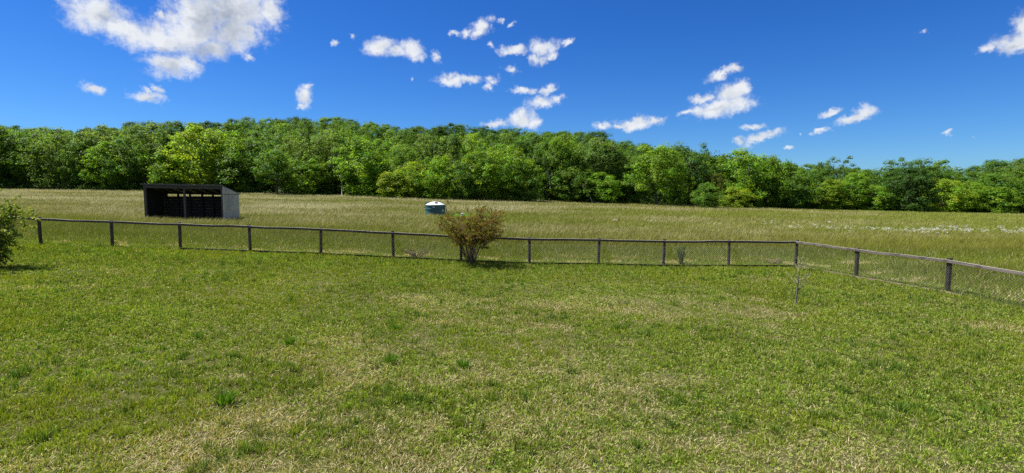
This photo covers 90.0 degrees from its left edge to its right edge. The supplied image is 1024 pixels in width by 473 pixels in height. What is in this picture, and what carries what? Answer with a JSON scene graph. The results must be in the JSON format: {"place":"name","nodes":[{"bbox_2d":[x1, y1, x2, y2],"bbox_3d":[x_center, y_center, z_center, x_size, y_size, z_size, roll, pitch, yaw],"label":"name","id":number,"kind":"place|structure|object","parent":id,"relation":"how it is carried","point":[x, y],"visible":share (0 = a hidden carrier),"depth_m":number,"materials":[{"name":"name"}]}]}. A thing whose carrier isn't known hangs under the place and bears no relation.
{"place":"outdoors","nodes":[
{"label":"outdoors","id":0,"kind":"place"},
{"bbox_2d":[0,150,1023,472],"bbox_3d":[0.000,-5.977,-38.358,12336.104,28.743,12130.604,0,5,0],"label":"ground","id":1,"kind":"structure","parent":0,"point":[782,456],"depth_m":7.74,"materials":[{"name":"green plant"}]},
{"bbox_2d":[0,126,38,187],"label":"tree","id":2,"kind":"object","parent":1,"relation":"on","point":[4,147],"visible":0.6,"depth_m":119.03,"materials":[{"name":"green plant"}]},
{"bbox_2d":[0,188,40,265],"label":"leafy shrub","id":3,"kind":"object","parent":1,"relation":"on","point":[5,232],"visible":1,"depth_m":16.37,"materials":[{"name":"green plant"}]},
{"bbox_2d":[0,130,60,187],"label":"tree","id":4,"kind":"object","parent":1,"relation":"on","point":[21,180],"visible":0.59,"depth_m":119.58,"materials":[{"name":"green plant"}]},
{"bbox_2d":[8,127,70,184],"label":"tree","id":5,"kind":"object","parent":1,"relation":"on","point":[44,135],"visible":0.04,"depth_m":130.24,"materials":[{"name":"green plant"}]},
{"bbox_2d":[15,126,85,188],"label":"tree","id":6,"kind":"object","parent":1,"relation":"on","point":[55,154],"visible":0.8,"depth_m":117.78,"materials":[{"name":"green plant"}]},
{"bbox_2d":[55,134,109,188],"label":"tree","id":7,"kind":"object","parent":1,"relation":"on","point":[76,145],"visible":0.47,"depth_m":119.15,"materials":[{"name":"green plant"}]},
{"bbox_2d":[62,123,133,185],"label":"tree","id":8,"kind":"object","parent":1,"relation":"on","point":[102,127],"visible":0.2,"depth_m":123.31,"materials":[{"name":"green plant"}]},
{"bbox_2d":[78,140,132,189],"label":"tree","id":9,"kind":"object","parent":1,"relation":"on","point":[104,146],"visible":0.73,"depth_m":116.31,"materials":[{"name":"green plant"}]},
{"bbox_2d":[98,137,154,189],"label":"tree","id":10,"kind":"object","parent":1,"relation":"on","point":[121,143],"visible":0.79,"depth_m":117.12,"materials":[{"name":"green plant"}]},
{"bbox_2d":[110,120,190,183],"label":"tree","id":11,"kind":"object","parent":1,"relation":"on","point":[142,136],"visible":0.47,"depth_m":119.81,"materials":[{"name":"green plant"}]},
{"bbox_2d":[146,146,189,183],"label":"tree","id":12,"kind":"object","parent":1,"relation":"on","point":[154,178],"visible":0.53,"depth_m":115.20,"materials":[{"name":"green plant"}]},
{"bbox_2d":[154,119,187,135],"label":"tree","id":13,"kind":"object","parent":1,"relation":"on","point":[177,124],"visible":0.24,"depth_m":218.62,"materials":[{"name":"green plant"}]},
{"bbox_2d":[149,135,193,183],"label":"tree","id":14,"kind":"object","parent":1,"relation":"on","point":[165,141],"visible":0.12,"depth_m":121.65,"materials":[{"name":"green plant"}]},
{"bbox_2d":[140,183,239,220],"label":"livestock shed","id":15,"kind":"structure","parent":1,"relation":"on","point":[159,201],"depth_m":43.81,"materials":[{"name":"grey metal"}]},
{"bbox_2d":[159,124,242,184],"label":"tree","id":16,"kind":"object","parent":1,"relation":"on","point":[212,150],"visible":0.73,"depth_m":114.20,"materials":[{"name":"green plant"}]},
{"bbox_2d":[209,386,239,406],"bbox_3d":[-3.906,2.175,6.997,0.465,0.241,0.434,0,5,0],"label":"grass tuft","id":17,"kind":"object","parent":1,"relation":"on","point":[222,399],"visible":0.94,"depth_m":6.97,"materials":[{"name":"green plant"}]},
{"bbox_2d":[192,130,259,187],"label":"tree","id":18,"kind":"object","parent":1,"relation":"on","point":[237,142],"visible":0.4,"depth_m":116.90,"materials":[{"name":"green plant"}]},
{"bbox_2d":[211,121,250,149],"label":"tree","id":19,"kind":"object","parent":1,"relation":"on","point":[230,127],"visible":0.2,"depth_m":190.17,"materials":[{"name":"green plant"}]},
{"bbox_2d":[206,151,257,191],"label":"tree","id":20,"kind":"object","parent":1,"relation":"on","point":[232,174],"visible":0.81,"depth_m":114.23,"materials":[{"name":"green plant"}]},
{"bbox_2d":[235,139,275,191],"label":"tree","id":21,"kind":"object","parent":1,"relation":"on","point":[253,153],"visible":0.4,"depth_m":118.59,"materials":[{"name":"green plant"}]},
{"bbox_2d":[246,117,274,142],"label":"tree","id":22,"kind":"object","parent":1,"relation":"on","point":[263,123],"visible":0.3,"depth_m":190.53,"materials":[{"name":"green plant"}]},
{"bbox_2d":[250,148,299,193],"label":"tree","id":23,"kind":"object","parent":1,"relation":"on","point":[277,177],"visible":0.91,"depth_m":110.80,"materials":[{"name":"green plant"}]},
{"bbox_2d":[259,126,297,153],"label":"tree","id":24,"kind":"object","parent":1,"relation":"on","point":[273,130],"visible":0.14,"depth_m":151.99,"materials":[{"name":"green plant"}]},
{"bbox_2d":[258,122,301,153],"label":"tree","id":25,"kind":"object","parent":1,"relation":"on","point":[277,127],"visible":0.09,"depth_m":166.79,"materials":[{"name":"green plant"}]},
{"bbox_2d":[274,135,319,193],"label":"tree","id":26,"kind":"object","parent":1,"relation":"on","point":[292,149],"visible":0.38,"depth_m":118.36,"materials":[{"name":"green plant"}]},
{"bbox_2d":[269,127,329,187],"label":"tree","id":27,"kind":"object","parent":1,"relation":"on","point":[304,134],"visible":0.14,"depth_m":129.38,"materials":[{"name":"green plant"}]},
{"bbox_2d":[272,154,334,194],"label":"tree","id":28,"kind":"object","parent":1,"relation":"on","point":[306,184],"visible":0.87,"depth_m":113.86,"materials":[{"name":"green plant"}]},
{"bbox_2d":[293,120,321,147],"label":"tree","id":29,"kind":"object","parent":1,"relation":"on","point":[309,127],"visible":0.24,"depth_m":195.31,"materials":[{"name":"green plant"}]},
{"bbox_2d":[293,134,349,193],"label":"tree","id":30,"kind":"object","parent":1,"relation":"on","point":[327,147],"visible":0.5,"depth_m":119.17,"materials":[{"name":"green plant"}]},
{"bbox_2d":[309,118,342,135],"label":"tree","id":31,"kind":"object","parent":1,"relation":"on","point":[322,120],"visible":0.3,"depth_m":217.90,"materials":[{"name":"green plant"}]},
{"bbox_2d":[310,127,366,190],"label":"tree","id":32,"kind":"object","parent":1,"relation":"on","point":[341,136],"visible":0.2,"depth_m":129.56,"materials":[{"name":"green plant"}]},
{"bbox_2d":[322,151,357,193],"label":"tree","id":33,"kind":"object","parent":1,"relation":"on","point":[336,179],"visible":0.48,"depth_m":117.90,"materials":[{"name":"green plant"}]},
{"bbox_2d":[319,119,361,141],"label":"tree","id":34,"kind":"object","parent":1,"relation":"on","point":[337,125],"visible":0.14,"depth_m":194.67,"materials":[{"name":"green plant"}]},
{"bbox_2d":[335,123,369,158],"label":"tree","id":35,"kind":"object","parent":1,"relation":"on","point":[354,127],"visible":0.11,"depth_m":167.36,"materials":[{"name":"green plant"}]},
{"bbox_2d":[327,135,396,196],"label":"tree","id":36,"kind":"object","parent":1,"relation":"on","point":[358,148],"visible":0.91,"depth_m":113.54,"materials":[{"name":"green plant"}]},
{"bbox_2d":[362,122,385,141],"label":"tree","id":37,"kind":"object","parent":1,"relation":"on","point":[370,125],"visible":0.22,"depth_m":221.67,"materials":[{"name":"green plant"}]},
{"bbox_2d":[356,136,409,189],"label":"tree","id":38,"kind":"object","parent":1,"relation":"on","point":[386,146],"visible":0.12,"depth_m":132.53,"materials":[{"name":"green plant"}]},
{"bbox_2d":[374,125,405,153],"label":"tree","id":39,"kind":"object","parent":1,"relation":"on","point":[382,129],"visible":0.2,"depth_m":220.84,"materials":[{"name":"green plant"}]},
{"bbox_2d":[375,169,416,197],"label":"tree","id":40,"kind":"object","parent":1,"relation":"on","point":[390,183],"visible":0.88,"depth_m":108.89,"materials":[{"name":"green plant"}]},
{"bbox_2d":[373,128,424,164],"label":"tree","id":41,"kind":"object","parent":1,"relation":"on","point":[402,139],"visible":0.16,"depth_m":149.29,"materials":[{"name":"green plant"}]},
{"bbox_2d":[381,146,419,195],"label":"tree","id":42,"kind":"object","parent":1,"relation":"on","point":[400,160],"visible":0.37,"depth_m":116.86,"materials":[{"name":"green plant"}]},
{"bbox_2d":[387,144,427,171],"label":"tree","id":43,"kind":"object","parent":1,"relation":"on","point":[399,146],"visible":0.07,"depth_m":126.58,"materials":[{"name":"green plant"}]},
{"bbox_2d":[392,161,429,197],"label":"tree","id":44,"kind":"object","parent":1,"relation":"on","point":[410,178],"visible":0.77,"depth_m":109.98,"materials":[{"name":"green plant"}]},
{"bbox_2d":[397,126,433,154],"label":"tree","id":45,"kind":"object","parent":1,"relation":"on","point":[414,131],"visible":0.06,"depth_m":170.91,"materials":[{"name":"green plant"}]},
{"bbox_2d":[402,132,450,193],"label":"tree","id":46,"kind":"object","parent":1,"relation":"on","point":[428,149],"visible":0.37,"depth_m":119.13,"materials":[{"name":"green plant"}]},
{"bbox_2d":[423,125,446,147],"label":"tree","id":47,"kind":"object","parent":1,"relation":"on","point":[439,131],"visible":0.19,"depth_m":193.85,"materials":[{"name":"green plant"}]},
{"bbox_2d":[411,154,461,198],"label":"tree","id":48,"kind":"object","parent":1,"relation":"on","point":[433,190],"visible":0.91,"depth_m":108.72,"materials":[{"name":"green plant"}]},
{"bbox_2d":[425,201,448,215],"bbox_3d":[-8.617,-3.084,57.830,2.319,1.735,2.581,-3,6,-32],"label":"water tank","id":49,"kind":"object","parent":1,"relation":"on","point":[435,208],"visible":0.89,"depth_m":57.06,"materials":[{"name":"plastic"}]},
{"bbox_2d":[425,132,475,196],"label":"tree","id":50,"kind":"object","parent":1,"relation":"on","point":[452,142],"visible":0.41,"depth_m":117.16,"materials":[{"name":"green plant"}]},
{"bbox_2d":[436,122,464,136],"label":"tree","id":51,"kind":"object","parent":1,"relation":"on","point":[453,127],"visible":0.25,"depth_m":220.96,"materials":[{"name":"green plant"}]},
{"bbox_2d":[440,159,487,199],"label":"tree","id":52,"kind":"object","parent":1,"relation":"on","point":[461,173],"visible":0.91,"depth_m":107.50,"materials":[{"name":"green plant"}]},
{"bbox_2d":[433,200,508,264],"bbox_3d":[-1.795,-0.158,21.580,3.390,2.771,3.394,0,5,0],"label":"barberry bush","id":53,"kind":"object","parent":1,"relation":"on","point":[476,228],"visible":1,"depth_m":21.17,"materials":[{"name":"green plant"}]},
{"bbox_2d":[452,131,496,182],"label":"tree","id":54,"kind":"object","parent":1,"relation":"on","point":[471,141],"visible":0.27,"depth_m":118.60,"materials":[{"name":"green plant"}]},
{"bbox_2d":[453,149,506,198],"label":"tree","id":55,"kind":"object","parent":1,"relation":"on","point":[489,191],"visible":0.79,"depth_m":108.24,"materials":[{"name":"green plant"}]},
{"bbox_2d":[474,133,511,151],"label":"tree","id":56,"kind":"object","parent":1,"relation":"on","point":[490,136],"visible":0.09,"depth_m":148.04,"materials":[{"name":"green plant"}]},
{"bbox_2d":[474,143,534,199],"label":"tree","id":57,"kind":"object","parent":1,"relation":"on","point":[500,177],"visible":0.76,"depth_m":109.27,"materials":[{"name":"green plant"}]},
{"bbox_2d":[491,133,522,157],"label":"tree","id":58,"kind":"object","parent":1,"relation":"on","point":[508,137],"visible":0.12,"depth_m":168.93,"materials":[{"name":"green plant"}]},
{"bbox_2d":[0,187,1023,296],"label":"meadow grass","id":59,"kind":"structure","parent":1,"relation":"on","point":[346,212],"depth_m":47.26,"materials":[{"name":"green plant"}]},
{"bbox_2d":[0,169,1023,212],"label":"undergrowth","id":60,"kind":"object","parent":1,"relation":"on","point":[64,184],"visible":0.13,"depth_m":117.66,"materials":[{"name":"green plant"}]},
{"bbox_2d":[0,260,1023,472],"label":"clover","id":61,"kind":"object","parent":1,"relation":"on","point":[509,462],"visible":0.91,"depth_m":8.19,"materials":[{"name":"green plant"}]},
{"bbox_2d":[1,217,1023,307],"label":"post and rail fence","id":62,"kind":"object","parent":1,"relation":"on","point":[537,256],"visible":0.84,"depth_m":22.28,"materials":[{"name":"metal"}]},
{"bbox_2d":[500,136,541,197],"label":"tree","id":63,"kind":"object","parent":1,"relation":"on","point":[520,143],"visible":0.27,"depth_m":121.91,"materials":[{"name":"green plant"}]},
{"bbox_2d":[501,159,546,201],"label":"tree","id":64,"kind":"object","parent":1,"relation":"on","point":[522,191],"visible":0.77,"depth_m":108.91,"materials":[{"name":"green plant"}]},
{"bbox_2d":[525,131,552,159],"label":"tree","id":65,"kind":"object","parent":1,"relation":"on","point":[534,136],"visible":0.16,"depth_m":170.77,"materials":[{"name":"green plant"}]},
{"bbox_2d":[520,141,564,199],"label":"tree","id":66,"kind":"object","parent":1,"relation":"on","point":[545,163],"visible":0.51,"depth_m":118.45,"materials":[{"name":"green plant"}]},
{"bbox_2d":[535,133,582,200],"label":"tree","id":67,"kind":"object","parent":1,"relation":"on","point":[562,140],"visible":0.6,"depth_m":116.47,"materials":[{"name":"green plant"}]},
{"bbox_2d":[550,165,592,201],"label":"tree","id":68,"kind":"object","parent":1,"relation":"on","point":[575,182],"visible":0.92,"depth_m":114.29,"materials":[{"name":"green plant"}]},
{"bbox_2d":[567,130,591,160],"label":"tree","id":69,"kind":"object","parent":1,"relation":"on","point":[580,134],"visible":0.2,"depth_m":194.31,"materials":[{"name":"green plant"}]},
{"bbox_2d":[564,148,599,200],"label":"tree","id":70,"kind":"object","parent":1,"relation":"on","point":[580,161],"visible":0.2,"depth_m":119.39,"materials":[{"name":"green plant"}]},
{"bbox_2d":[583,130,613,145],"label":"tree","id":71,"kind":"object","parent":1,"relation":"on","point":[595,134],"visible":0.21,"depth_m":217.67,"materials":[{"name":"green plant"}]},
{"bbox_2d":[579,172,622,203],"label":"tree","id":72,"kind":"object","parent":1,"relation":"on","point":[602,196],"visible":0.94,"depth_m":113.67,"materials":[{"name":"green plant"}]},
{"bbox_2d":[581,136,628,201],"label":"tree","id":73,"kind":"object","parent":1,"relation":"on","point":[606,150],"visible":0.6,"depth_m":118.32,"materials":[{"name":"green plant"}]},
{"bbox_2d":[603,150,635,202],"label":"tree","id":74,"kind":"object","parent":1,"relation":"on","point":[617,163],"visible":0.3,"depth_m":120.87,"materials":[{"name":"green plant"}]},
{"bbox_2d":[617,156,652,202],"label":"tree","id":75,"kind":"object","parent":1,"relation":"on","point":[632,196],"visible":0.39,"depth_m":118.25,"materials":[{"name":"green plant"}]},
{"bbox_2d":[625,143,654,173],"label":"tree","id":76,"kind":"object","parent":1,"relation":"on","point":[636,153],"visible":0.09,"depth_m":167.41,"materials":[{"name":"green plant"}]},
{"bbox_2d":[621,141,692,204],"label":"tree","id":77,"kind":"object","parent":1,"relation":"on","point":[656,179],"visible":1,"depth_m":109.09,"materials":[{"name":"green plant"}]},
{"bbox_2d":[657,159,695,204],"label":"tree","id":78,"kind":"object","parent":1,"relation":"on","point":[675,190],"visible":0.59,"depth_m":116.02,"materials":[{"name":"green plant"}]},
{"bbox_2d":[668,161,716,204],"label":"tree","id":79,"kind":"object","parent":1,"relation":"on","point":[702,173],"visible":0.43,"depth_m":117.81,"materials":[{"name":"green plant"}]},
{"bbox_2d":[668,140,719,184],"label":"tree","id":80,"kind":"object","parent":1,"relation":"on","point":[690,155],"visible":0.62,"depth_m":120.64,"materials":[{"name":"green plant"}]},
{"bbox_2d":[689,182,725,207],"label":"tree","id":81,"kind":"object","parent":1,"relation":"on","point":[703,197],"visible":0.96,"depth_m":102.92,"materials":[{"name":"green plant"}]},
{"bbox_2d":[701,172,729,205],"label":"tree","id":82,"kind":"object","parent":1,"relation":"on","point":[717,181],"visible":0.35,"depth_m":116.44,"materials":[{"name":"green plant"}]},
{"bbox_2d":[707,154,733,201],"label":"tree","id":83,"kind":"object","parent":1,"relation":"on","point":[723,158],"visible":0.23,"depth_m":121.85,"materials":[{"name":"green plant"}]},
{"bbox_2d":[717,186,759,207],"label":"tree","id":84,"kind":"object","parent":1,"relation":"on","point":[736,199],"visible":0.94,"depth_m":108.25,"materials":[{"name":"green plant"}]},
{"bbox_2d":[713,147,776,206],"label":"tree","id":85,"kind":"object","parent":1,"relation":"on","point":[749,183],"visible":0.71,"depth_m":115.35,"materials":[{"name":"green plant"}]},
{"bbox_2d":[740,154,794,207],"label":"tree","id":86,"kind":"object","parent":1,"relation":"on","point":[773,163],"visible":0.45,"depth_m":116.30,"materials":[{"name":"green plant"}]},
{"bbox_2d":[756,159,807,208],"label":"tree","id":87,"kind":"object","parent":1,"relation":"on","point":[782,182],"visible":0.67,"depth_m":114.75,"materials":[{"name":"green plant"}]},
{"bbox_2d":[789,254,811,303],"bbox_3d":[8.273,1.212,14.866,0.580,1.560,0.701,-4,6,-37],"label":"sapling","id":88,"kind":"object","parent":1,"relation":"on","point":[798,281],"visible":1,"depth_m":14.82,"materials":[{"name":"green plant"}]},
{"bbox_2d":[776,171,825,208],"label":"tree","id":89,"kind":"object","parent":1,"relation":"on","point":[801,202],"visible":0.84,"depth_m":112.89,"materials":[{"name":"green plant"}]},
{"bbox_2d":[612,219,1023,233],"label":"wildflowers","id":90,"kind":"object","parent":1,"relation":"on","point":[924,228],"visible":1,"depth_m":40.53,"materials":[{"name":"white plant"}]},
{"bbox_2d":[799,167,846,208],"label":"tree","id":91,"kind":"object","parent":1,"relation":"on","point":[823,173],"visible":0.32,"depth_m":116.01,"materials":[{"name":"green plant"}]},
{"bbox_2d":[806,179,852,209],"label":"tree","id":92,"kind":"object","parent":1,"relation":"on","point":[827,203],"visible":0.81,"depth_m":111.90,"materials":[{"name":"green plant"}]},
{"bbox_2d":[815,155,857,188],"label":"tree","id":93,"kind":"object","parent":1,"relation":"on","point":[840,167],"visible":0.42,"depth_m":128.73,"materials":[{"name":"green plant"}]},
{"bbox_2d":[823,172,876,209],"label":"tree","id":94,"kind":"object","parent":1,"relation":"on","point":[851,185],"visible":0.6,"depth_m":113.43,"materials":[{"name":"green plant"}]},
{"bbox_2d":[839,168,891,206],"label":"tree","id":95,"kind":"object","parent":1,"relation":"on","point":[873,176],"visible":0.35,"depth_m":116.94,"materials":[{"name":"green plant"}]},
{"bbox_2d":[853,184,899,210],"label":"tree","id":96,"kind":"object","parent":1,"relation":"on","point":[873,189],"visible":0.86,"depth_m":111.24,"materials":[{"name":"green plant"}]},
{"bbox_2d":[870,164,941,211],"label":"tree","id":97,"kind":"object","parent":1,"relation":"on","point":[914,191],"visible":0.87,"depth_m":109.38,"materials":[{"name":"green plant"}]},
{"bbox_2d":[875,157,941,192],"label":"tree","id":98,"kind":"object","parent":1,"relation":"on","point":[915,162],"visible":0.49,"depth_m":127.42,"materials":[{"name":"green plant"}]},
{"bbox_2d":[908,159,968,207],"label":"tree","id":99,"kind":"object","parent":1,"relation":"on","point":[940,163],"visible":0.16,"depth_m":125.15,"materials":[{"name":"green plant"}]},
{"bbox_2d":[920,177,982,212],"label":"tree","id":100,"kind":"object","parent":1,"relation":"on","point":[953,199],"visible":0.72,"depth_m":111.44,"materials":[{"name":"green plant"}]},
{"bbox_2d":[938,181,1000,212],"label":"tree","id":101,"kind":"object","parent":1,"relation":"on","point":[975,184],"visible":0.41,"depth_m":113.09,"materials":[{"name":"green plant"}]},
{"bbox_2d":[951,171,999,192],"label":"tree","id":102,"kind":"object","parent":1,"relation":"on","point":[977,174],"visible":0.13,"depth_m":123.74,"materials":[{"name":"green plant"}]},
{"bbox_2d":[957,187,1023,213],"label":"tree","id":103,"kind":"object","parent":1,"relation":"on","point":[1003,205],"visible":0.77,"depth_m":110.88,"materials":[{"name":"green plant"}]},
{"bbox_2d":[963,159,1022,188],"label":"tree","id":104,"kind":"object","parent":1,"relation":"on","point":[992,164],"visible":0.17,"depth_m":128.26,"materials":[{"name":"green plant"}]},
{"bbox_2d":[973,172,1023,211],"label":"tree","id":105,"kind":"object","parent":1,"relation":"on","point":[995,179],"visible":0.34,"depth_m":116.23,"materials":[{"name":"green plant"}]},
{"bbox_2d":[992,158,1023,212],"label":"tree","id":106,"kind":"object","parent":1,"relation":"on","point":[1018,174],"visible":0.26,"depth_m":118.71,"materials":[{"name":"green plant"}]},
{"bbox_2d":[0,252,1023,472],"bbox_3d":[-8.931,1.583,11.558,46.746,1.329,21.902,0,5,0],"label":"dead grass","id":107,"kind":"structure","parent":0,"point":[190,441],"depth_m":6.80,"materials":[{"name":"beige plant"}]},
{"bbox_2d":[0,0,1023,183],"label":"sky","id":108,"kind":"structure","parent":0,"point":[873,82],"materials":[{"name":"blue"}]},
{"bbox_2d":[7,224,1023,307],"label":"verge grass","id":109,"kind":"structure","parent":0,"point":[977,252],"depth_m":24.77,"materials":[{"name":"green plant"}]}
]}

